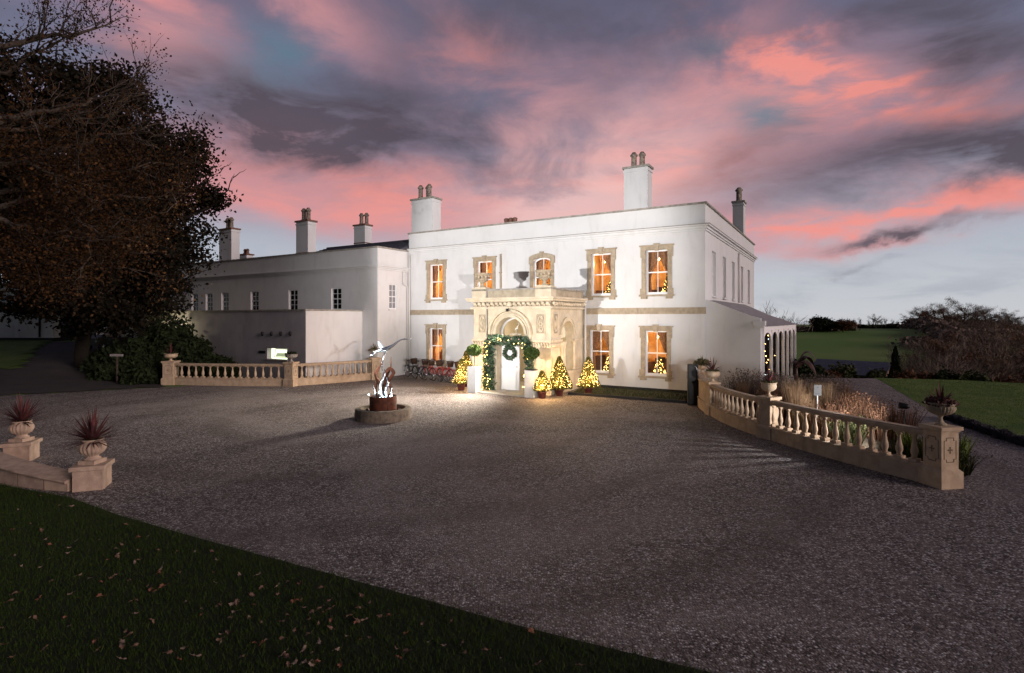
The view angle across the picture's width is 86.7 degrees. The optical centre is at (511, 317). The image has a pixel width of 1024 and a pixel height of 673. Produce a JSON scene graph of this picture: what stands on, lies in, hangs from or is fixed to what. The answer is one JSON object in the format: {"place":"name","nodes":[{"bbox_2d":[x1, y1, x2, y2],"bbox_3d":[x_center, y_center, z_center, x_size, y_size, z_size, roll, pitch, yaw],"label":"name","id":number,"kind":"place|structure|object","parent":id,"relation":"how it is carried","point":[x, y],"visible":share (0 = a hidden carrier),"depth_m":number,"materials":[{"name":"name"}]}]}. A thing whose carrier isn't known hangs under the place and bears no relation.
{"place":"outdoors","nodes":[
{"label":"outdoors","id":0,"kind":"place"},
{"bbox_2d":[0,483,730,672],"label":"front lawn","id":1,"kind":"structure","parent":0,"point":[211,663],"depth_m":5.46,"materials":[{"name":"green plant"}]},
{"bbox_2d":[0,324,1023,405],"bbox_3d":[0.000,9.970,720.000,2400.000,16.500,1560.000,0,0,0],"label":"terrain","id":2,"kind":"structure","parent":0,"point":[864,345],"depth_m":149.23,"materials":[{"name":"green plant"}]},
{"bbox_2d":[0,340,48,368],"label":"grass verge","id":3,"kind":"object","parent":2,"relation":"on","point":[11,352],"depth_m":31.83,"materials":[{"name":"green plant"}]},
{"bbox_2d":[0,283,109,340],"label":"white outbuilding","id":4,"kind":"structure","parent":2,"relation":"on","point":[31,332],"depth_m":39.95,"materials":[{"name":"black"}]},
{"bbox_2d":[0,341,164,394],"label":"asphalt drive","id":5,"kind":"structure","parent":2,"relation":"on","point":[49,368],"depth_m":25.92,"materials":[{"name":"grey asphalt"}]},
{"bbox_2d":[89,329,127,349],"bbox_3d":[-25.823,1.041,34.446,1.290,1.930,2.110,0,0,12],"label":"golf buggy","id":6,"kind":"object","parent":5,"relation":"on","point":[101,345],"visible":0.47,"depth_m":33.87,"materials":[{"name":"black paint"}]},
{"bbox_2d":[79,339,129,375],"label":"laurel shrub","id":7,"kind":"object","parent":2,"relation":"on","point":[100,357],"visible":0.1,"depth_m":27.39,"materials":[{"name":"green plant"}]},
{"bbox_2d":[86,358,123,380],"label":"laurel shrub","id":8,"kind":"object","parent":2,"relation":"on","point":[102,371],"visible":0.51,"depth_m":25.77,"materials":[{"name":"green plant"}]},
{"bbox_2d":[0,0,225,317],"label":"autumn oak","id":9,"kind":"object","parent":2,"relation":"on","point":[82,194],"visible":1,"depth_m":15.86,"materials":[{"name":"brown plant"}]},
{"bbox_2d":[0,25,245,367],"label":"evergreen oak","id":10,"kind":"object","parent":2,"relation":"on","point":[125,314],"visible":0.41,"depth_m":27.11,"materials":[{"name":"green plant"}]},
{"bbox_2d":[105,332,175,369],"bbox_3d":[-18.319,1.903,27.727,3.657,2.408,3.449,0,0,0],"label":"laurel shrub","id":11,"kind":"object","parent":2,"relation":"on","point":[138,347],"visible":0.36,"depth_m":26.97,"materials":[{"name":"green plant"}]},
{"bbox_2d":[114,356,180,384],"bbox_3d":[-17.585,2.498,25.856,2.914,1.360,2.501,0,0,0],"label":"laurel shrub","id":12,"kind":"object","parent":2,"relation":"on","point":[142,371],"visible":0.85,"depth_m":25.18,"materials":[{"name":"green plant"}]},
{"bbox_2d":[138,314,197,369],"bbox_3d":[-18.412,1.426,28.560,4.336,3.283,3.735,0,0,0],"label":"laurel shrub","id":13,"kind":"object","parent":2,"relation":"on","point":[167,334],"visible":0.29,"depth_m":28.21,"materials":[{"name":"green plant"}]},
{"bbox_2d":[172,329,215,376],"bbox_3d":[-16.771,1.840,27.938,3.006,2.626,2.637,0,0,0],"label":"laurel shrub","id":14,"kind":"object","parent":2,"relation":"on","point":[187,348],"visible":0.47,"depth_m":27.51,"materials":[{"name":"green plant"}]},
{"bbox_2d":[185,349,228,376],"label":"laurel shrub","id":15,"kind":"object","parent":2,"relation":"on","point":[205,357],"visible":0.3,"depth_m":26.71,"materials":[{"name":"green plant"}]},
{"bbox_2d":[206,355,242,377],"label":"laurel shrub","id":16,"kind":"object","parent":2,"relation":"on","point":[228,368],"visible":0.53,"depth_m":26.31,"materials":[{"name":"green plant"}]},
{"bbox_2d":[144,208,410,377],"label":"side wing","id":17,"kind":"structure","parent":2,"relation":"on","point":[366,275],"depth_m":30.53,"materials":[{"name":"white paint"}]},
{"bbox_2d":[290,290,297,308],"bbox_3d":[-12.419,-1.050,31.683,0.840,1.300,0.732,0,0,31],"label":"window","id":18,"kind":"structure","parent":17,"relation":"in","point":[293,293],"depth_m":31.46,"materials":[{"name":"white"}]},
{"bbox_2d":[332,288,340,309],"bbox_3d":[-9.324,-1.050,29.822,0.840,1.300,0.732,0,0,31],"label":"window","id":19,"kind":"structure","parent":17,"relation":"in","point":[336,292],"depth_m":29.64,"materials":[{"name":"white"}]},
{"bbox_2d":[388,284,398,310],"bbox_3d":[-6.341,-1.094,28.847,0.210,1.400,0.720,0,0,31],"label":"window","id":20,"kind":"structure","parent":17,"relation":"in","point":[392,287],"depth_m":28.96,"materials":[{"name":"white"}]},
{"bbox_2d":[0,374,1023,672],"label":"gravel forecourt","id":21,"kind":"structure","parent":2,"relation":"on","point":[682,534],"depth_m":8.58,"materials":[{"name":"grey gravel"}]},
{"bbox_2d":[0,437,42,460],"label":"stone pedestal","id":22,"kind":"object","parent":21,"relation":"on","point":[29,450],"visible":0.7,"depth_m":11.65,"materials":[{"name":"beige stone"}]},
{"bbox_2d":[8,419,34,441],"bbox_3d":[-10.689,2.460,11.820,0.419,0.440,0.430,0,0,0],"label":"stone urn","id":23,"kind":"object","parent":22,"relation":"on","point":[21,430],"visible":0.87,"depth_m":11.71,"materials":[{"name":"beige stone"}]},
{"bbox_2d":[0,393,55,426],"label":"cordyline","id":24,"kind":"object","parent":23,"relation":"in","point":[22,413],"visible":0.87,"depth_m":11.77,"materials":[{"name":"red plant"}]},
{"bbox_2d":[0,452,71,491],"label":"stone wall","id":25,"kind":"structure","parent":21,"relation":"on","point":[17,471],"depth_m":9.94,"materials":[{"name":"brown stone"}]},
{"bbox_2d":[68,458,114,491],"bbox_3d":[-7.665,2.875,9.904,0.540,0.450,0.540,0,0,-20],"label":"stone pedestal","id":26,"kind":"object","parent":21,"relation":"on","point":[92,477],"visible":0.88,"depth_m":9.71,"materials":[{"name":"beige stone"}]},
{"bbox_2d":[78,437,106,464],"bbox_3d":[-7.665,2.430,9.904,0.419,0.440,0.430,0,0,0],"label":"stone urn","id":27,"kind":"object","parent":26,"relation":"on","point":[91,454],"visible":0.82,"depth_m":9.78,"materials":[{"name":"beige stone"}]},
{"bbox_2d":[47,406,133,451],"bbox_3d":[-7.660,1.960,9.896,1.330,0.759,1.285,0,0,37],"label":"cordyline","id":28,"kind":"object","parent":27,"relation":"in","point":[90,432],"visible":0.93,"depth_m":9.84,"materials":[{"name":"red plant"}]},
{"bbox_2d":[147,309,362,377],"bbox_3d":[-15.207,1.345,30.458,14.820,3.510,4.110,0,0,31],"label":"annex","id":29,"kind":"object","parent":21,"relation":"on","point":[273,336],"visible":0.71,"depth_m":27.14,"materials":[{"name":"white paint"}]},
{"bbox_2d":[161,357,380,386],"bbox_3d":[-11.180,2.553,25.331,9.851,1.106,2.554,0,0,-13],"label":"balustrade","id":30,"kind":"object","parent":21,"relation":"on","point":[171,376],"visible":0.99,"depth_m":24.91,"materials":[{"name":"stone"}]},
{"bbox_2d":[354,404,410,422],"bbox_3d":[-3.980,2.935,16.750,1.720,0.330,1.720,0,0,0],"label":"round basin","id":31,"kind":"object","parent":21,"relation":"on","point":[364,414],"visible":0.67,"depth_m":16.06,"materials":[{"name":"stone"}]},
{"bbox_2d":[368,338,411,410],"bbox_3d":[-3.816,1.774,16.664,1.227,2.293,0.840,0,0,28],"label":"bird sculpture","id":32,"kind":"object","parent":31,"relation":"on","point":[382,400],"visible":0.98,"depth_m":16.67,"materials":[{"name":"silver metal"}]},
{"bbox_2d":[453,358,466,390],"bbox_3d":[-2.174,2.415,23.197,0.757,1.369,0.798,0,0,44],"label":"christmas tree","id":33,"kind":"object","parent":21,"relation":"on","point":[460,379],"visible":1,"depth_m":23.03,"materials":[{"name":"yellow plant"}]},
{"bbox_2d":[467,365,480,392],"bbox_3d":[-1.566,2.540,22.487,0.420,1.120,0.420,0,0,31],"label":"white planter","id":34,"kind":"object","parent":21,"relation":"on","point":[473,379],"visible":0.92,"depth_m":22.33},
{"bbox_2d":[466,344,481,365],"bbox_3d":[-1.561,1.531,22.499,0.684,0.940,0.690,0,0,0],"label":"topiary tree","id":35,"kind":"object","parent":34,"relation":"in","point":[474,350],"visible":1,"depth_m":22.31,"materials":[{"name":"green plant"}]},
{"bbox_2d":[465,286,588,396],"bbox_3d":[0.516,0.910,23.652,4.300,4.380,4.310,0,0,31],"label":"entrance porch","id":36,"kind":"object","parent":21,"relation":"on","point":[548,321],"visible":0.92,"depth_m":22.98,"materials":[{"name":"stone"}]},
{"bbox_2d":[474,273,490,288],"bbox_3d":[-1.276,-1.603,23.616,0.783,0.685,0.787,0,0,31],"label":"carved urn","id":37,"kind":"object","parent":36,"relation":"on","point":[482,278],"visible":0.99,"depth_m":23.41,"materials":[{"name":"stone"}]},
{"bbox_2d":[481,334,533,389],"bbox_3d":[-0.168,1.916,22.571,2.659,2.525,0.786,0,0,31],"label":"christmas garland","id":38,"kind":"object","parent":36,"relation":"attached to","point":[490,342],"depth_m":22.85,"materials":[{"name":"green plant"}]},
{"bbox_2d":[503,345,517,389],"bbox_3d":[-0.076,2.018,23.135,0.785,2.105,0.110,0,0,31],"label":"door","id":39,"kind":"structure","parent":36,"relation":"in","point":[510,368],"depth_m":23.14,"materials":[{"name":"white wood"}]},
{"bbox_2d":[535,269,553,286],"bbox_3d":[1.328,-1.603,22.048,0.783,0.685,0.787,0,0,31],"label":"carved urn","id":40,"kind":"object","parent":36,"relation":"on","point":[544,275],"visible":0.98,"depth_m":21.84,"materials":[{"name":"stone"}]},
{"bbox_2d":[524,369,538,397],"bbox_3d":[0.767,2.560,21.163,0.420,1.080,0.420,0,0,31],"label":"white planter","id":41,"kind":"object","parent":21,"relation":"on","point":[530,376],"visible":0.9,"depth_m":21.00,"materials":[{"name":"ceramic"}]},
{"bbox_2d":[523,347,539,369],"bbox_3d":[0.776,1.573,21.166,0.685,0.934,0.691,0,0,0],"label":"topiary tree","id":42,"kind":"object","parent":41,"relation":"in","point":[531,353],"visible":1,"depth_m":20.98,"materials":[{"name":"green plant"}]},
{"bbox_2d":[533,370,551,398],"bbox_3d":[1.188,2.555,20.928,0.812,1.090,0.761,0,0,0],"label":"christmas tree","id":43,"kind":"object","parent":21,"relation":"on","point":[542,386],"visible":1,"depth_m":20.77,"materials":[{"name":"green plant"}]},
{"bbox_2d":[549,356,572,395],"bbox_3d":[1.903,2.304,21.564,1.098,1.591,1.091,0,0,0],"label":"christmas tree","id":44,"kind":"object","parent":21,"relation":"on","point":[559,380],"visible":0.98,"depth_m":21.37,"materials":[{"name":"green plant"}]},
{"bbox_2d":[568,392,686,402],"bbox_3d":[4.337,3.050,20.739,4.709,0.100,0.100,0,0,29],"label":"bed edging","id":45,"kind":"object","parent":21,"relation":"on","point":[630,397],"visible":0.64,"depth_m":20.65,"materials":[{"name":"black"}]},
{"bbox_2d":[574,388,685,399],"bbox_3d":[4.809,3.088,21.942,5.180,0.001,2.733,0,0,31],"label":"facade bed","id":46,"kind":"object","parent":21,"relation":"on","point":[665,396],"visible":0.33,"depth_m":22.13,"materials":[{"name":"plant"}]},
{"bbox_2d":[577,356,600,393],"bbox_3d":[3.108,2.330,22.013,0.950,1.541,0.971,0,0,30],"label":"christmas tree","id":47,"kind":"object","parent":46,"relation":"on","point":[588,380],"visible":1,"depth_m":21.82,"materials":[{"name":"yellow plant"}]},
{"bbox_2d":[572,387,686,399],"bbox_3d":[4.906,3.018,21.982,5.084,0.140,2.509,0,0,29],"label":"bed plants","id":48,"kind":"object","parent":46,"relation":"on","point":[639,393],"visible":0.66,"depth_m":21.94,"materials":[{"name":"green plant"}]},
{"bbox_2d":[687,364,697,404],"bbox_3d":[6.406,2.370,19.245,0.380,1.460,0.236,0,0,8],"label":"charging post","id":49,"kind":"object","parent":21,"relation":"on","point":[692,383],"visible":1,"depth_m":19.16,"materials":[{"name":"black metal"}]},
{"bbox_2d":[775,351,815,379],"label":"banana plant","id":50,"kind":"object","parent":21,"relation":"on","point":[800,362],"visible":0.8,"depth_m":26.83,"materials":[{"name":"green plant"}]},
{"bbox_2d":[697,372,963,489],"bbox_3d":[7.039,2.543,15.203,1.579,1.126,10.969,0,0,-4],"label":"curved balustrade","id":51,"kind":"object","parent":21,"relation":"on","point":[937,467],"visible":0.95,"depth_m":11.65,"materials":[{"name":"stone"}]},
{"bbox_2d":[924,401,956,425],"bbox_3d":[7.920,1.770,10.020,0.498,0.420,0.498,0,0,0],"label":"stone urn","id":52,"kind":"object","parent":51,"relation":"on","point":[941,411],"visible":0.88,"depth_m":9.91,"materials":[{"name":"beige stone"}]},
{"bbox_2d":[917,380,968,407],"bbox_3d":[7.928,1.383,9.982,0.871,0.526,0.803,0,0,0],"label":"cordyline","id":53,"kind":"object","parent":52,"relation":"in","point":[940,398],"visible":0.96,"depth_m":9.96,"materials":[{"name":"red plant"}]},
{"bbox_2d":[943,413,1023,446],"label":"lavender hedge","id":54,"kind":"object","parent":21,"relation":"on","point":[1005,434],"visible":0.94,"depth_m":14.41,"materials":[{"name":"green plant"}]},
{"bbox_2d":[407,151,756,392],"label":"manor house","id":55,"kind":"structure","parent":2,"relation":"on","point":[637,250],"depth_m":24.76,"materials":[{"name":"paint"}]},
{"bbox_2d":[424,323,446,367],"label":"window","id":56,"kind":"structure","parent":55,"relation":"in","point":[438,331],"depth_m":29.13,"materials":[{"name":"stone"}]},
{"bbox_2d":[424,259,447,302],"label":"window","id":57,"kind":"structure","parent":55,"relation":"in","point":[438,270],"depth_m":29.12,"materials":[{"name":"stone"}]},
{"bbox_2d":[472,255,496,288],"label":"window","id":58,"kind":"structure","parent":55,"relation":"in","point":[488,264],"depth_m":27.48,"materials":[{"name":"stone"}]},
{"bbox_2d":[529,251,554,287],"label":"window","id":59,"kind":"structure","parent":55,"relation":"in","point":[542,263],"depth_m":25.82,"materials":[{"name":"stone"}]},
{"bbox_2d":[586,324,614,377],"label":"window","id":60,"kind":"structure","parent":55,"relation":"in","point":[602,336],"depth_m":24.34,"materials":[{"name":"stone"}]},
{"bbox_2d":[585,247,616,299],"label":"window","id":61,"kind":"structure","parent":55,"relation":"in","point":[603,264],"depth_m":24.31,"materials":[{"name":"stone"}]},
{"bbox_2d":[638,324,673,381],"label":"window","id":62,"kind":"structure","parent":55,"relation":"in","point":[658,338],"depth_m":23.04,"materials":[{"name":"stone"}]},
{"bbox_2d":[639,243,674,298],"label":"window","id":63,"kind":"structure","parent":55,"relation":"in","point":[659,261],"depth_m":23.03,"materials":[{"name":"stone"}]},
{"bbox_2d":[706,300,795,394],"bbox_3d":[12.732,1.170,27.363,2.755,3.860,14.750,0,0,31],"label":"veranda","id":64,"kind":"object","parent":55,"relation":"attached to","point":[741,336],"visible":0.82,"depth_m":21.55,"materials":[{"name":"white paint"}]},
{"bbox_2d":[779,358,816,379],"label":"garden bush","id":65,"kind":"object","parent":2,"relation":"on","point":[803,369],"visible":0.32,"depth_m":27.39,"materials":[{"name":"green plant"}]},
{"bbox_2d":[805,314,835,331],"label":"round tree","id":66,"kind":"object","parent":2,"relation":"on","point":[820,323],"visible":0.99,"depth_m":188.46,"materials":[{"name":"green plant"}]},
{"bbox_2d":[796,326,860,331],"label":"field hedge","id":67,"kind":"object","parent":2,"relation":"on","point":[829,329],"visible":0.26,"depth_m":192.96,"materials":[{"name":"green plant"}]},
{"bbox_2d":[828,361,859,377],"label":"garden bush","id":68,"kind":"object","parent":2,"relation":"on","point":[845,370],"visible":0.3,"depth_m":31.22,"materials":[{"name":"green plant"}]},
{"bbox_2d":[832,319,857,331],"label":"russet tree","id":69,"kind":"object","parent":2,"relation":"on","point":[842,325],"visible":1,"depth_m":186.39,"materials":[{"name":"brown plant"}]},
{"bbox_2d":[730,408,966,476],"bbox_3d":[9.139,3.090,17.768,4.383,0.001,14.808,0,0,16],"label":"planting bed","id":70,"kind":"object","parent":2,"relation":"on","point":[866,445],"visible":0.06,"depth_m":13.33,"materials":[{"name":"plant"}]},
{"bbox_2d":[722,367,772,406],"bbox_3d":[8.105,2.398,18.766,1.739,1.384,1.550,0,0,26],"label":"seedhead plant","id":71,"kind":"object","parent":70,"relation":"on","point":[742,376],"visible":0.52,"depth_m":18.70,"materials":[{"name":"brown plant"}]},
{"bbox_2d":[754,381,797,425],"bbox_3d":[7.726,2.470,15.781,1.217,1.239,1.285,0,0,13],"label":"rusty perennial","id":72,"kind":"object","parent":70,"relation":"on","point":[784,413],"visible":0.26,"depth_m":15.67,"materials":[{"name":"orange plant"}]},
{"bbox_2d":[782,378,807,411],"bbox_3d":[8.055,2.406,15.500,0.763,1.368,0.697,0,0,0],"label":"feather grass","id":73,"kind":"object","parent":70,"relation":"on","point":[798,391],"depth_m":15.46,"materials":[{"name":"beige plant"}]},
{"bbox_2d":[795,398,848,439],"bbox_3d":[7.781,2.567,13.652,1.188,1.046,1.254,0,0,37],"label":"rusty perennial","id":74,"kind":"object","parent":70,"relation":"on","point":[819,432],"visible":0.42,"depth_m":13.56,"materials":[{"name":"orange plant"}]},
{"bbox_2d":[820,416,874,444],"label":"shrub","id":75,"kind":"object","parent":70,"relation":"on","point":[852,431],"visible":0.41,"depth_m":12.99,"materials":[{"name":"green plant"}]},
{"bbox_2d":[830,393,876,415],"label":"rusty perennial","id":76,"kind":"object","parent":70,"relation":"on","point":[855,403],"visible":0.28,"depth_m":14.62,"materials":[{"name":"orange plant"}]},
{"bbox_2d":[834,390,880,427],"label":"rusty perennial","id":77,"kind":"object","parent":70,"relation":"on","point":[846,405],"visible":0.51,"depth_m":14.38,"materials":[{"name":"orange plant"}]},
{"bbox_2d":[864,402,903,442],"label":"rusty perennial","id":78,"kind":"object","parent":70,"relation":"on","point":[878,435],"visible":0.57,"depth_m":13.55,"materials":[{"name":"orange plant"}]},
{"bbox_2d":[877,438,921,457],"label":"shrub","id":79,"kind":"object","parent":70,"relation":"on","point":[893,449],"visible":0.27,"depth_m":11.49,"materials":[{"name":"green plant"}]},
{"bbox_2d":[879,400,927,441],"bbox_3d":[9.809,2.571,13.557,1.167,1.038,1.105,0,0,-36],"label":"rusty perennial","id":80,"kind":"object","parent":70,"relation":"on","point":[908,419],"visible":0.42,"depth_m":13.45,"materials":[{"name":"orange plant"}]},
{"bbox_2d":[895,432,922,459],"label":"iris clump","id":81,"kind":"object","parent":70,"relation":"on","point":[909,440],"visible":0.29,"depth_m":11.30,"materials":[{"name":"green plant"}]},
{"bbox_2d":[959,433,977,459],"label":"iris clump","id":82,"kind":"object","parent":70,"relation":"on","point":[967,447],"visible":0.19,"depth_m":11.15,"materials":[{"name":"green plant"}]},
{"bbox_2d":[959,448,992,475],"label":"shrub","id":83,"kind":"object","parent":70,"relation":"on","point":[967,470],"visible":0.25,"depth_m":10.62,"materials":[{"name":"green plant"}]},
{"bbox_2d":[814,359,889,377],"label":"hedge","id":84,"kind":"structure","parent":2,"relation":"on","point":[862,368],"depth_m":88.29,"materials":[{"name":"grey"}]},
{"bbox_2d":[835,321,900,328],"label":"field hedge","id":85,"kind":"object","parent":2,"relation":"on","point":[888,326],"visible":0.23,"depth_m":238.17,"materials":[{"name":"green plant"}]},
{"bbox_2d":[865,366,886,377],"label":"garden bush","id":86,"kind":"object","parent":2,"relation":"on","point":[875,373],"visible":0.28,"depth_m":30.39,"materials":[{"name":"green plant"}]},
{"bbox_2d":[887,345,900,377],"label":"conifer","id":87,"kind":"object","parent":2,"relation":"on","point":[895,362],"visible":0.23,"depth_m":45.85,"materials":[{"name":"green plant"}]},
{"bbox_2d":[889,368,935,378],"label":"garden bush","id":88,"kind":"object","parent":2,"relation":"on","point":[909,374],"visible":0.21,"depth_m":29.71,"materials":[{"name":"green plant"}]},
{"bbox_2d":[899,345,954,372],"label":"winter tree","id":89,"kind":"object","parent":2,"relation":"on","point":[931,351],"visible":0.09,"depth_m":66.40,"materials":[{"name":"brown plant"}]},
{"bbox_2d":[898,339,960,372],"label":"winter tree","id":90,"kind":"object","parent":2,"relation":"on","point":[918,354],"visible":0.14,"depth_m":67.19,"materials":[{"name":"brown plant"}]},
{"bbox_2d":[901,349,964,376],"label":"winter tree","id":91,"kind":"object","parent":2,"relation":"on","point":[914,367],"visible":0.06,"depth_m":59.43,"materials":[{"name":"brown plant"}]},
{"bbox_2d":[916,302,960,321],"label":"winter tree","id":92,"kind":"object","parent":2,"relation":"on","point":[925,313],"visible":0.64,"depth_m":189.86,"materials":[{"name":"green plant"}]},
{"bbox_2d":[897,317,997,354],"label":"field hedge","id":93,"kind":"object","parent":2,"relation":"on","point":[933,324],"visible":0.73,"depth_m":160.47,"materials":[{"name":"green plant"}]},
{"bbox_2d":[928,365,967,379],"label":"garden bush","id":94,"kind":"object","parent":2,"relation":"on","point":[944,375],"visible":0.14,"depth_m":29.33,"materials":[{"name":"green plant"}]},
{"bbox_2d":[917,328,980,370],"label":"winter tree","id":95,"kind":"object","parent":2,"relation":"on","point":[933,346],"visible":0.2,"depth_m":98.48,"materials":[{"name":"brown plant"}]},
{"bbox_2d":[888,328,1023,346],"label":"field hedge","id":96,"kind":"object","parent":2,"relation":"on","point":[907,338],"visible":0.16,"depth_m":138.99,"materials":[{"name":"green plant"}]},
{"bbox_2d":[918,348,1004,379],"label":"winter tree","id":97,"kind":"object","parent":2,"relation":"on","point":[973,366],"visible":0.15,"depth_m":52.26,"materials":[{"name":"brown plant"}]},
{"bbox_2d":[906,341,1017,379],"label":"winter tree","id":98,"kind":"object","parent":2,"relation":"on","point":[956,358],"visible":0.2,"depth_m":52.37,"materials":[{"name":"brown plant"}]},
{"bbox_2d":[951,369,996,381],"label":"garden bush","id":99,"kind":"object","parent":2,"relation":"on","point":[970,376],"visible":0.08,"depth_m":28.82,"materials":[{"name":"green plant"}]},
{"bbox_2d":[949,331,1023,381],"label":"winter tree","id":100,"kind":"object","parent":2,"relation":"on","point":[982,354],"visible":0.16,"depth_m":59.09,"materials":[{"name":"brown plant"}]},
{"bbox_2d":[953,332,1023,382],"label":"winter tree","id":101,"kind":"object","parent":2,"relation":"on","point":[996,354],"visible":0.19,"depth_m":58.13,"materials":[{"name":"brown plant"}]},
{"bbox_2d":[957,321,1023,355],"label":"winter tree","id":102,"kind":"object","parent":2,"relation":"on","point":[994,326],"visible":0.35,"depth_m":100.34,"materials":[{"name":"brown plant"}]},
{"bbox_2d":[958,334,1023,378],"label":"winter tree","id":103,"kind":"object","parent":2,"relation":"on","point":[1020,372],"visible":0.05,"depth_m":63.55,"materials":[{"name":"brown plant"}]},
{"bbox_2d":[969,322,1023,362],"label":"winter tree","id":104,"kind":"object","parent":2,"relation":"on","point":[980,325],"visible":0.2,"depth_m":102.48,"materials":[{"name":"brown plant"}]},
{"bbox_2d":[970,334,1023,381],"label":"winter tree","id":105,"kind":"object","parent":2,"relation":"on","point":[1005,368],"visible":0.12,"depth_m":55.98,"materials":[{"name":"brown plant"}]},
{"bbox_2d":[0,0,1023,323],"label":"sky","id":106,"kind":"structure","parent":0,"point":[874,149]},
{"bbox_2d":[784,386,811,431],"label":"feather grass","id":107,"kind":"object","parent":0,"point":[792,415],"depth_m":14.51,"materials":[{"name":"beige plant"}]},
{"bbox_2d":[812,381,836,410],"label":"feather grass","id":108,"kind":"object","parent":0,"point":[825,397],"depth_m":15.65,"materials":[{"name":"beige plant"}]},
{"bbox_2d":[874,378,1023,435],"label":"lawn","id":109,"kind":"structure","parent":0,"point":[991,399],"depth_m":21.03,"materials":[{"name":"green plant"}]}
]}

